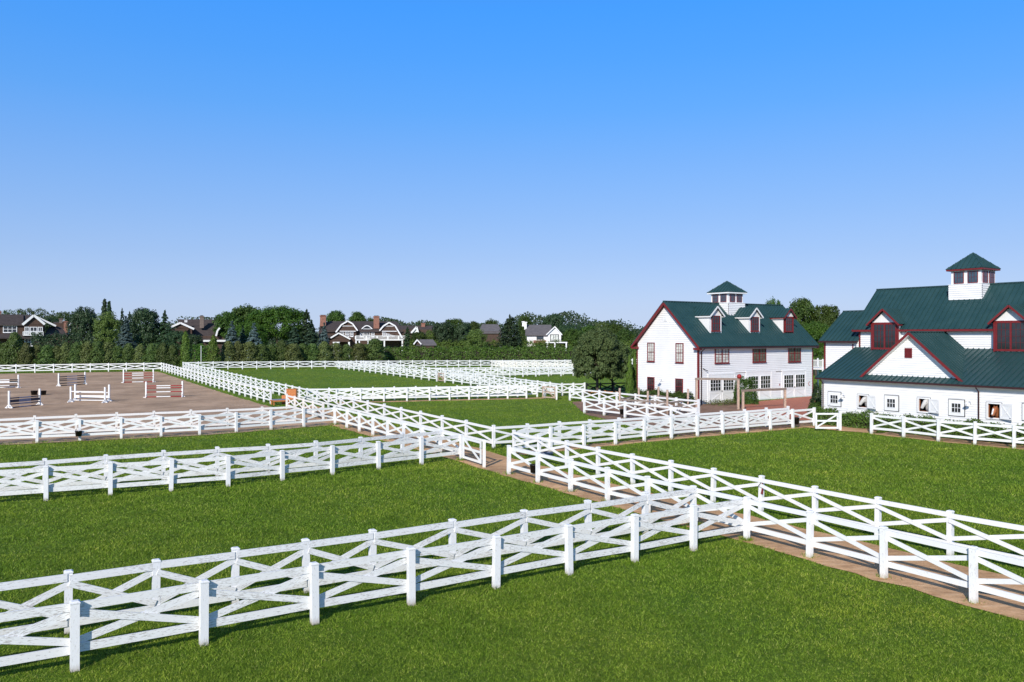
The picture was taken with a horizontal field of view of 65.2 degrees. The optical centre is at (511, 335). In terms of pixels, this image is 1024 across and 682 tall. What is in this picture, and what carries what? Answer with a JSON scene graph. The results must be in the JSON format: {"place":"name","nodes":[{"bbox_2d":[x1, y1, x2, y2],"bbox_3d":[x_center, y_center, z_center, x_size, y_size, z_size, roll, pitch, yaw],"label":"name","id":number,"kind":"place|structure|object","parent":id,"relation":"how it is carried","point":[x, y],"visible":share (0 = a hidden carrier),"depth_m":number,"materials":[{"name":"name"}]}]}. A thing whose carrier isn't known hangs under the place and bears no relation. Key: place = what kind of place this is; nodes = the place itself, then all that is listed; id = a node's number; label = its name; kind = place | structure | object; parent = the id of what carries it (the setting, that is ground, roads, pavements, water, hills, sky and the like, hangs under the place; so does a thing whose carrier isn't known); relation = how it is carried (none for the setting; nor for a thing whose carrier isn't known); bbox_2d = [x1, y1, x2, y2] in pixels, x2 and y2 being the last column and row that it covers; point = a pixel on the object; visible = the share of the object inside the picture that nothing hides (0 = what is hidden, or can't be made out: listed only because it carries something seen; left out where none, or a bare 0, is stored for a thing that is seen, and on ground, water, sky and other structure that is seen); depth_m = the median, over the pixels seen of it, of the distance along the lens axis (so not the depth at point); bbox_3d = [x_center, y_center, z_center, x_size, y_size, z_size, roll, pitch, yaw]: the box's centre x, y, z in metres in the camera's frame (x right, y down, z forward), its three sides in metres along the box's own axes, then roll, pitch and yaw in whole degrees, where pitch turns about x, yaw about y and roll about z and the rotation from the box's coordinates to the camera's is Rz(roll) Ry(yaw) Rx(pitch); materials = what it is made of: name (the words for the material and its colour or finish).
{"place":"outdoors","nodes":[
{"label":"outdoors","id":0,"kind":"place"},
{"bbox_2d":[0,371,327,444],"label":"arena sand","id":1,"kind":"structure","parent":0,"point":[125,398],"depth_m":79.92,"materials":[{"name":"sand"}]},
{"bbox_2d":[5,389,42,407],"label":"horse jump","id":2,"kind":"object","parent":1,"relation":"on","point":[26,399],"visible":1,"depth_m":76.32,"materials":[{"name":"white paint"}]},
{"bbox_2d":[73,384,111,401],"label":"horse jump","id":3,"kind":"object","parent":1,"relation":"on","point":[90,396],"visible":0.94,"depth_m":82.42,"materials":[{"name":"white paint"}]},
{"bbox_2d":[0,340,1023,681],"bbox_3d":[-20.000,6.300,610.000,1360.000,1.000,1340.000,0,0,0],"label":"lawn","id":4,"kind":"structure","parent":0,"point":[286,376],"depth_m":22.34,"materials":[{"name":"green plant"}]},
{"bbox_2d":[2,332,24,368],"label":"shrub","id":5,"kind":"object","parent":4,"relation":"on","point":[14,341],"visible":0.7,"depth_m":139.36,"materials":[{"name":"green plant"}]},
{"bbox_2d":[17,342,36,368],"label":"shrub","id":6,"kind":"object","parent":4,"relation":"on","point":[25,349],"visible":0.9,"depth_m":138.80,"materials":[{"name":"green plant"}]},
{"bbox_2d":[0,311,67,352],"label":"shingle house","id":7,"kind":"structure","parent":4,"relation":"on","point":[24,326],"depth_m":183.97,"materials":[{"name":"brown wood"}]},
{"bbox_2d":[33,345,57,368],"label":"shrub","id":8,"kind":"object","parent":4,"relation":"on","point":[46,350],"visible":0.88,"depth_m":138.68,"materials":[{"name":"green plant"}]},
{"bbox_2d":[29,331,79,360],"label":"hedge","id":9,"kind":"object","parent":4,"relation":"on","point":[53,341],"visible":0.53,"depth_m":173.15,"materials":[{"name":"green plant"}]},
{"bbox_2d":[65,342,83,368],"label":"shrub","id":10,"kind":"object","parent":4,"relation":"on","point":[76,349],"visible":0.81,"depth_m":138.26,"materials":[{"name":"green plant"}]},
{"bbox_2d":[0,362,160,372],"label":"paddock fence","id":11,"kind":"object","parent":4,"relation":"on","point":[72,369],"visible":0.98,"depth_m":129.96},
{"bbox_2d":[65,306,97,343],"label":"leafy tree","id":12,"kind":"object","parent":4,"relation":"on","point":[82,318],"visible":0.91,"depth_m":194.46,"materials":[{"name":"green plant"}]},
{"bbox_2d":[77,341,96,368],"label":"shrub","id":13,"kind":"object","parent":4,"relation":"on","point":[87,345],"visible":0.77,"depth_m":138.23,"materials":[{"name":"green plant"}]},
{"bbox_2d":[86,341,108,368],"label":"shrub","id":14,"kind":"object","parent":4,"relation":"on","point":[97,346],"visible":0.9,"depth_m":138.26,"materials":[{"name":"green plant"}]},
{"bbox_2d":[92,311,122,344],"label":"leafy tree","id":15,"kind":"object","parent":4,"relation":"on","point":[111,320],"visible":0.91,"depth_m":188.89,"materials":[{"name":"green plant"}]},
{"bbox_2d":[96,342,119,368],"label":"shrub","id":16,"kind":"object","parent":4,"relation":"on","point":[108,349],"visible":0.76,"depth_m":139.26,"materials":[{"name":"green plant"}]},
{"bbox_2d":[106,345,127,368],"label":"shrub","id":17,"kind":"object","parent":4,"relation":"on","point":[117,350],"visible":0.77,"depth_m":139.86,"materials":[{"name":"green plant"}]},
{"bbox_2d":[115,315,136,357],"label":"spruce tree","id":18,"kind":"object","parent":4,"relation":"on","point":[126,337],"visible":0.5,"depth_m":181.49,"materials":[{"name":"green plant"}]},
{"bbox_2d":[130,344,149,367],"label":"shrub","id":19,"kind":"object","parent":4,"relation":"on","point":[139,349],"visible":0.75,"depth_m":139.54,"materials":[{"name":"green plant"}]},
{"bbox_2d":[128,307,160,347],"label":"leafy tree","id":20,"kind":"object","parent":4,"relation":"on","point":[145,316],"visible":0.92,"depth_m":185.89,"materials":[{"name":"green plant"}]},
{"bbox_2d":[0,405,296,435],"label":"paddock fence","id":21,"kind":"object","parent":4,"relation":"on","point":[116,415],"visible":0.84,"depth_m":56.60,"materials":[{"name":"wood"}]},
{"bbox_2d":[141,343,160,367],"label":"shrub","id":22,"kind":"object","parent":4,"relation":"on","point":[149,355],"visible":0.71,"depth_m":138.77,"materials":[{"name":"green plant"}]},
{"bbox_2d":[155,310,170,356],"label":"conifer tree","id":23,"kind":"object","parent":4,"relation":"on","point":[164,330],"visible":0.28,"depth_m":185.49,"materials":[{"name":"green plant"}]},
{"bbox_2d":[154,342,171,368],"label":"shrub","id":24,"kind":"object","parent":4,"relation":"on","point":[161,352],"visible":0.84,"depth_m":138.35,"materials":[{"name":"green plant"}]},
{"bbox_2d":[0,407,333,442],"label":"paddock fence","id":25,"kind":"object","parent":4,"relation":"on","point":[198,417],"visible":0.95,"depth_m":53.73,"materials":[{"name":"wood"}]},
{"bbox_2d":[164,345,180,368],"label":"shrub","id":26,"kind":"object","parent":4,"relation":"on","point":[173,352],"visible":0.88,"depth_m":139.00,"materials":[{"name":"green plant"}]},
{"bbox_2d":[161,330,194,354],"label":"leafy tree","id":27,"kind":"object","parent":4,"relation":"on","point":[172,336],"visible":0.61,"depth_m":176.34,"materials":[{"name":"green plant"}]},
{"bbox_2d":[177,330,192,367],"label":"shrub","id":28,"kind":"object","parent":4,"relation":"on","point":[185,348],"visible":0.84,"depth_m":139.92,"materials":[{"name":"green plant"}]},
{"bbox_2d":[171,315,226,359],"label":"grey roof house","id":29,"kind":"structure","parent":4,"relation":"on","point":[202,326],"depth_m":197.18,"materials":[{"name":"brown wood"}]},
{"bbox_2d":[192,343,208,363],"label":"hedge","id":30,"kind":"object","parent":4,"relation":"on","point":[200,355],"visible":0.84,"depth_m":168.39,"materials":[{"name":"green plant"}]},
{"bbox_2d":[203,335,221,368],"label":"shrub","id":31,"kind":"object","parent":4,"relation":"on","point":[212,347],"visible":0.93,"depth_m":142.80,"materials":[{"name":"green plant"}]},
{"bbox_2d":[161,362,271,403],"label":"paddock fence","id":32,"kind":"object","parent":4,"relation":"on","point":[233,386],"visible":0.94,"depth_m":98.02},
{"bbox_2d":[0,431,441,490],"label":"paddock fence","id":33,"kind":"object","parent":4,"relation":"on","point":[164,454],"visible":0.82,"depth_m":38.03,"materials":[{"name":"wood"}]},
{"bbox_2d":[217,341,237,366],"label":"shrub","id":34,"kind":"object","parent":4,"relation":"on","point":[227,346],"visible":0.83,"depth_m":145.35,"materials":[{"name":"green plant"}]},
{"bbox_2d":[211,311,244,338],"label":"leafy tree","id":35,"kind":"object","parent":4,"relation":"on","point":[226,317],"visible":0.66,"depth_m":197.88,"materials":[{"name":"green plant"}]},
{"bbox_2d":[0,435,459,500],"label":"paddock fence","id":36,"kind":"object","parent":4,"relation":"on","point":[45,488],"visible":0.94,"depth_m":35.92,"materials":[{"name":"wood"}]},
{"bbox_2d":[182,362,305,399],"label":"paddock fence","id":37,"kind":"object","parent":4,"relation":"on","point":[232,377],"visible":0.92,"depth_m":101.62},
{"bbox_2d":[232,303,260,325],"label":"leafy tree","id":38,"kind":"object","parent":4,"relation":"on","point":[241,311],"visible":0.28,"depth_m":202.41,"materials":[{"name":"green plant"}]},
{"bbox_2d":[239,341,261,367],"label":"shrub","id":39,"kind":"object","parent":4,"relation":"on","point":[249,347],"visible":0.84,"depth_m":147.09,"materials":[{"name":"green plant"}]},
{"bbox_2d":[234,320,268,344],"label":"leafy tree","id":40,"kind":"object","parent":4,"relation":"on","point":[262,332],"visible":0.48,"depth_m":183.83,"materials":[{"name":"green plant"}]},
{"bbox_2d":[249,343,273,367],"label":"shrub","id":41,"kind":"object","parent":4,"relation":"on","point":[264,351],"visible":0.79,"depth_m":148.63,"materials":[{"name":"green plant"}]},
{"bbox_2d":[241,305,305,346],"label":"leafy tree","id":42,"kind":"object","parent":4,"relation":"on","point":[267,319],"visible":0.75,"depth_m":192.04,"materials":[{"name":"green plant"}]},
{"bbox_2d":[281,343,303,365],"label":"shrub","id":43,"kind":"object","parent":4,"relation":"on","point":[292,350],"visible":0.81,"depth_m":151.70,"materials":[{"name":"green plant"}]},
{"bbox_2d":[286,394,324,418],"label":"paddock fence","id":44,"kind":"object","parent":4,"relation":"on","point":[303,403],"visible":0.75,"depth_m":68.83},
{"bbox_2d":[302,319,319,362],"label":"spruce tree","id":45,"kind":"object","parent":4,"relation":"on","point":[311,332],"visible":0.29,"depth_m":177.44,"materials":[{"name":"green plant"}]},
{"bbox_2d":[314,341,334,365],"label":"shrub","id":46,"kind":"object","parent":4,"relation":"on","point":[324,347],"visible":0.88,"depth_m":155.86,"materials":[{"name":"green plant"}]},
{"bbox_2d":[0,488,697,635],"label":"paddock fence","id":47,"kind":"object","parent":4,"relation":"on","point":[71,580],"visible":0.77,"depth_m":21.12,"materials":[{"name":"wood"}]},
{"bbox_2d":[348,342,368,364],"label":"shrub","id":48,"kind":"object","parent":4,"relation":"on","point":[357,347],"visible":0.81,"depth_m":159.48,"materials":[{"name":"green plant"}]},
{"bbox_2d":[318,315,403,358],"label":"gambrel house","id":49,"kind":"structure","parent":4,"relation":"on","point":[390,334],"depth_m":199.59,"materials":[{"name":"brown wood"}]},
{"bbox_2d":[0,498,743,671],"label":"paddock fence","id":50,"kind":"object","parent":4,"relation":"on","point":[76,643],"visible":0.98,"depth_m":19.11,"materials":[{"name":"wood"}]},
{"bbox_2d":[362,338,389,365],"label":"shrub","id":51,"kind":"object","parent":4,"relation":"on","point":[375,345],"visible":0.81,"depth_m":161.16,"materials":[{"name":"green plant"}]},
{"bbox_2d":[333,406,462,458],"bbox_3d":[-8.165,6.157,52.447,0.292,1.650,20.578,0,0,-32],"label":"paddock fence","id":52,"kind":"object","parent":4,"relation":"on","point":[387,423],"visible":0.88,"depth_m":52.27,"materials":[{"name":"wood"}]},
{"bbox_2d":[463,437,481,463],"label":"swing gate","id":53,"kind":"structure","parent":52,"relation":"attached to","point":[479,460],"depth_m":42.36,"materials":[{"name":"wood"}]},
{"bbox_2d":[306,388,495,447],"bbox_3d":[-11.046,6.151,64.913,0.255,1.630,39.440,0,0,-30],"label":"paddock fence","id":54,"kind":"object","parent":4,"relation":"on","point":[420,422],"visible":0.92,"depth_m":59.01,"materials":[{"name":"wood"}]},
{"bbox_2d":[184,359,636,369],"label":"paddock fence","id":55,"kind":"object","parent":4,"relation":"on","point":[325,365],"visible":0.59,"depth_m":147.54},
{"bbox_2d":[14,310,813,349],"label":"wood","id":56,"kind":"object","parent":4,"relation":"on","point":[569,316],"visible":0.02,"depth_m":321.02,"materials":[{"name":"green plant"}]},
{"bbox_2d":[307,384,537,400],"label":"paddock fence","id":57,"kind":"object","parent":4,"relation":"on","point":[394,387],"visible":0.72,"depth_m":84.55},
{"bbox_2d":[336,385,545,401],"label":"paddock fence","id":58,"kind":"object","parent":4,"relation":"on","point":[429,396],"visible":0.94,"depth_m":83.64,"materials":[{"name":"wood"}]},
{"bbox_2d":[430,321,454,345],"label":"leafy tree","id":59,"kind":"object","parent":4,"relation":"on","point":[444,331],"visible":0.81,"depth_m":188.71,"materials":[{"name":"green plant"}]},
{"bbox_2d":[335,361,556,396],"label":"paddock fence","id":60,"kind":"object","parent":4,"relation":"on","point":[429,373],"visible":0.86,"depth_m":110.42,"materials":[{"name":"wood"}]},
{"bbox_2d":[356,360,562,395],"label":"paddock fence","id":61,"kind":"object","parent":4,"relation":"on","point":[476,374],"visible":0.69,"depth_m":112.46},
{"bbox_2d":[452,322,473,345],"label":"leafy tree","id":62,"kind":"object","parent":4,"relation":"on","point":[463,328],"visible":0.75,"depth_m":188.62,"materials":[{"name":"green plant"}]},
{"bbox_2d":[464,329,489,350],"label":"leafy tree","id":63,"kind":"object","parent":4,"relation":"on","point":[475,336],"visible":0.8,"depth_m":178.93,"materials":[{"name":"green plant"}]},
{"bbox_2d":[480,324,500,345],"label":"grey house","id":64,"kind":"structure","parent":4,"relation":"on","point":[491,331],"depth_m":225.40,"materials":[{"name":"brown wood"}]},
{"bbox_2d":[427,366,572,375],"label":"paddock fence","id":65,"kind":"object","parent":4,"relation":"on","point":[503,370],"visible":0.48,"depth_m":126.57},
{"bbox_2d":[380,344,636,364],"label":"hedge","id":66,"kind":"object","parent":4,"relation":"on","point":[496,353],"visible":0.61,"depth_m":171.20,"materials":[{"name":"green plant"}]},
{"bbox_2d":[493,314,523,350],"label":"conifer tree","id":67,"kind":"object","parent":4,"relation":"on","point":[511,333],"visible":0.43,"depth_m":183.88,"materials":[{"name":"green plant"}]},
{"bbox_2d":[447,367,590,377],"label":"paddock fence","id":68,"kind":"object","parent":4,"relation":"on","point":[523,372],"visible":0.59,"depth_m":123.57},
{"bbox_2d":[409,338,635,351],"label":"hedge","id":69,"kind":"object","parent":4,"relation":"on","point":[493,341],"visible":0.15,"depth_m":185.42,"materials":[{"name":"green plant"}]},
{"bbox_2d":[495,361,572,370],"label":"paddock fence","id":70,"kind":"object","parent":4,"relation":"on","point":[522,364],"visible":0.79,"depth_m":148.44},
{"bbox_2d":[522,321,566,347],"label":"white modern house","id":71,"kind":"structure","parent":4,"relation":"on","point":[534,333],"depth_m":190.01,"materials":[{"name":"paint"}]},
{"bbox_2d":[543,313,566,332],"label":"leafy tree","id":72,"kind":"object","parent":4,"relation":"on","point":[555,319],"visible":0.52,"depth_m":223.27,"materials":[{"name":"green plant"}]},
{"bbox_2d":[561,328,583,345],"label":"leafy tree","id":73,"kind":"object","parent":4,"relation":"on","point":[571,335],"visible":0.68,"depth_m":188.40,"materials":[{"name":"green plant"}]},
{"bbox_2d":[569,326,623,390],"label":"round tree","id":74,"kind":"object","parent":4,"relation":"on","point":[600,341],"visible":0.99,"depth_m":88.88,"materials":[{"name":"green plant"}]},
{"bbox_2d":[593,339,633,391],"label":"round tree","id":75,"kind":"object","parent":4,"relation":"on","point":[623,368],"visible":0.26,"depth_m":91.05,"materials":[{"name":"green plant"}]},
{"bbox_2d":[624,355,634,393],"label":"arborvitae","id":76,"kind":"object","parent":4,"relation":"on","point":[629,381],"visible":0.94,"depth_m":90.57,"materials":[{"name":"green plant"}]},
{"bbox_2d":[569,387,699,412],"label":"paddock fence","id":77,"kind":"object","parent":4,"relation":"on","point":[583,390],"visible":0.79,"depth_m":74.81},
{"bbox_2d":[494,406,789,443],"bbox_3d":[10.049,6.154,54.391,25.705,1.647,0.357,0,0,-30],"label":"paddock fence","id":78,"kind":"object","parent":4,"relation":"on","point":[560,424],"visible":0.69,"depth_m":53.20,"materials":[{"name":"wood"}]},
{"bbox_2d":[516,407,815,450],"bbox_3d":[11.368,6.154,53.095,26.883,1.647,0.518,0,0,-32],"label":"paddock fence","id":79,"kind":"object","parent":4,"relation":"on","point":[550,430],"visible":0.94,"depth_m":52.50,"materials":[{"name":"wood"}]},
{"bbox_2d":[630,281,819,403],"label":"carriage house","id":80,"kind":"structure","parent":4,"relation":"on","point":[726,332],"depth_m":83.83,"materials":[{"name":"white paint"}]},
{"bbox_2d":[714,349,729,363],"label":"window","id":81,"kind":"structure","parent":80,"relation":"in","point":[721,355],"depth_m":80.83,"materials":[{"name":"glass"}]},
{"bbox_2d":[708,373,735,403],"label":"garage door","id":82,"kind":"structure","parent":80,"relation":"in","point":[717,389],"depth_m":80.79,"materials":[{"name":"white paint"}]},
{"bbox_2d":[746,370,771,399],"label":"garage door","id":83,"kind":"structure","parent":80,"relation":"in","point":[763,379],"depth_m":84.48,"materials":[{"name":"white paint"}]},
{"bbox_2d":[782,369,805,397],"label":"garage door","id":84,"kind":"structure","parent":80,"relation":"in","point":[794,381],"depth_m":87.56,"materials":[{"name":"white paint"}]},
{"bbox_2d":[507,445,1023,603],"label":"paddock fence","id":85,"kind":"object","parent":4,"relation":"on","point":[882,558],"visible":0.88,"depth_m":24.17,"materials":[{"name":"wood"}]},
{"bbox_2d":[512,430,1023,559],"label":"paddock fence","id":86,"kind":"object","parent":4,"relation":"on","point":[878,502],"visible":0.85,"depth_m":28.61,"materials":[{"name":"wood"}]},
{"bbox_2d":[788,296,814,326],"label":"leafy tree","id":87,"kind":"object","parent":4,"relation":"on","point":[803,309],"visible":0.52,"depth_m":138.88,"materials":[{"name":"green plant"}]},
{"bbox_2d":[802,320,828,375],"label":"leafy tree","id":88,"kind":"object","parent":4,"relation":"on","point":[816,331],"visible":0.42,"depth_m":126.21,"materials":[{"name":"green plant"}]},
{"bbox_2d":[809,304,839,356],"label":"leafy tree","id":89,"kind":"object","parent":4,"relation":"on","point":[829,315],"visible":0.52,"depth_m":137.01,"materials":[{"name":"green plant"}]},
{"bbox_2d":[838,411,841,429],"bbox_3d":[23.494,6.150,57.303,0.178,1.600,0.178,0,0,0],"label":"gate post","id":90,"kind":"object","parent":4,"relation":"on","point":[840,420],"visible":0.88,"depth_m":57.23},
{"bbox_2d":[815,413,838,428],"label":"swing gate","id":91,"kind":"structure","parent":90,"relation":"attached to","point":[827,420],"depth_m":57.28,"materials":[{"name":"wood"}]},
{"bbox_2d":[809,406,1023,445],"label":"hedge","id":92,"kind":"object","parent":4,"relation":"on","point":[852,419],"visible":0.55,"depth_m":55.68,"materials":[{"name":"green plant"}]},
{"bbox_2d":[814,252,1023,429],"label":"stable","id":93,"kind":"structure","parent":4,"relation":"on","point":[953,350],"depth_m":58.58,"materials":[{"name":"white paint"}]},
{"bbox_2d":[870,413,1023,447],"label":"paddock fence","id":94,"kind":"object","parent":4,"relation":"on","point":[976,437],"visible":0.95,"depth_m":51.12,"materials":[{"name":"wood"}]},
{"bbox_2d":[0,0,1023,339],"label":"sky","id":95,"kind":"structure","parent":0,"point":[439,161],"materials":[{"name":"blue"}]},
{"bbox_2d":[285,405,1023,620],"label":"dirt lane","id":96,"kind":"structure","parent":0,"point":[495,462],"depth_m":25.76,"materials":[{"name":"soil"}]},
{"bbox_2d":[516,427,805,454],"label":"dirt path","id":97,"kind":"structure","parent":0,"point":[668,438],"depth_m":53.47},
{"bbox_2d":[573,399,802,435],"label":"mulch ground","id":98,"kind":"structure","parent":0,"point":[707,408],"depth_m":69.84,"materials":[{"name":"soil"}]},
{"bbox_2d":[583,397,697,423],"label":"paddock fence","id":99,"kind":"object","parent":98,"relation":"on","point":[646,405],"visible":0.84,"depth_m":65.22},
{"bbox_2d":[619,387,688,414],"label":"timber pen","id":100,"kind":"object","parent":98,"relation":"on","point":[666,401],"visible":0.62,"depth_m":70.65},
{"bbox_2d":[630,388,694,403],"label":"hedge","id":101,"kind":"object","parent":98,"relation":"on","point":[679,394],"visible":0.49,"depth_m":80.97,"materials":[{"name":"green plant"}]},
{"bbox_2d":[695,374,741,408],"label":"timber portal","id":102,"kind":"object","parent":98,"relation":"on","point":[739,376],"visible":0.94,"depth_m":74.15,"materials":[{"name":"brown wood"}]},
{"bbox_2d":[733,376,758,404],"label":"bush","id":103,"kind":"object","parent":98,"relation":"on","point":[753,395],"visible":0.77,"depth_m":79.36,"materials":[{"name":"green plant"}]},
{"bbox_2d":[740,396,811,419],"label":"brick path","id":104,"kind":"structure","parent":0,"point":[797,403],"depth_m":77.66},
{"bbox_2d":[796,422,876,432],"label":"dirt path","id":105,"kind":"structure","parent":0,"point":[810,424],"depth_m":58.46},
{"bbox_2d":[873,432,1023,449],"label":"dirt path","id":106,"kind":"structure","parent":0,"point":[960,441],"depth_m":51.93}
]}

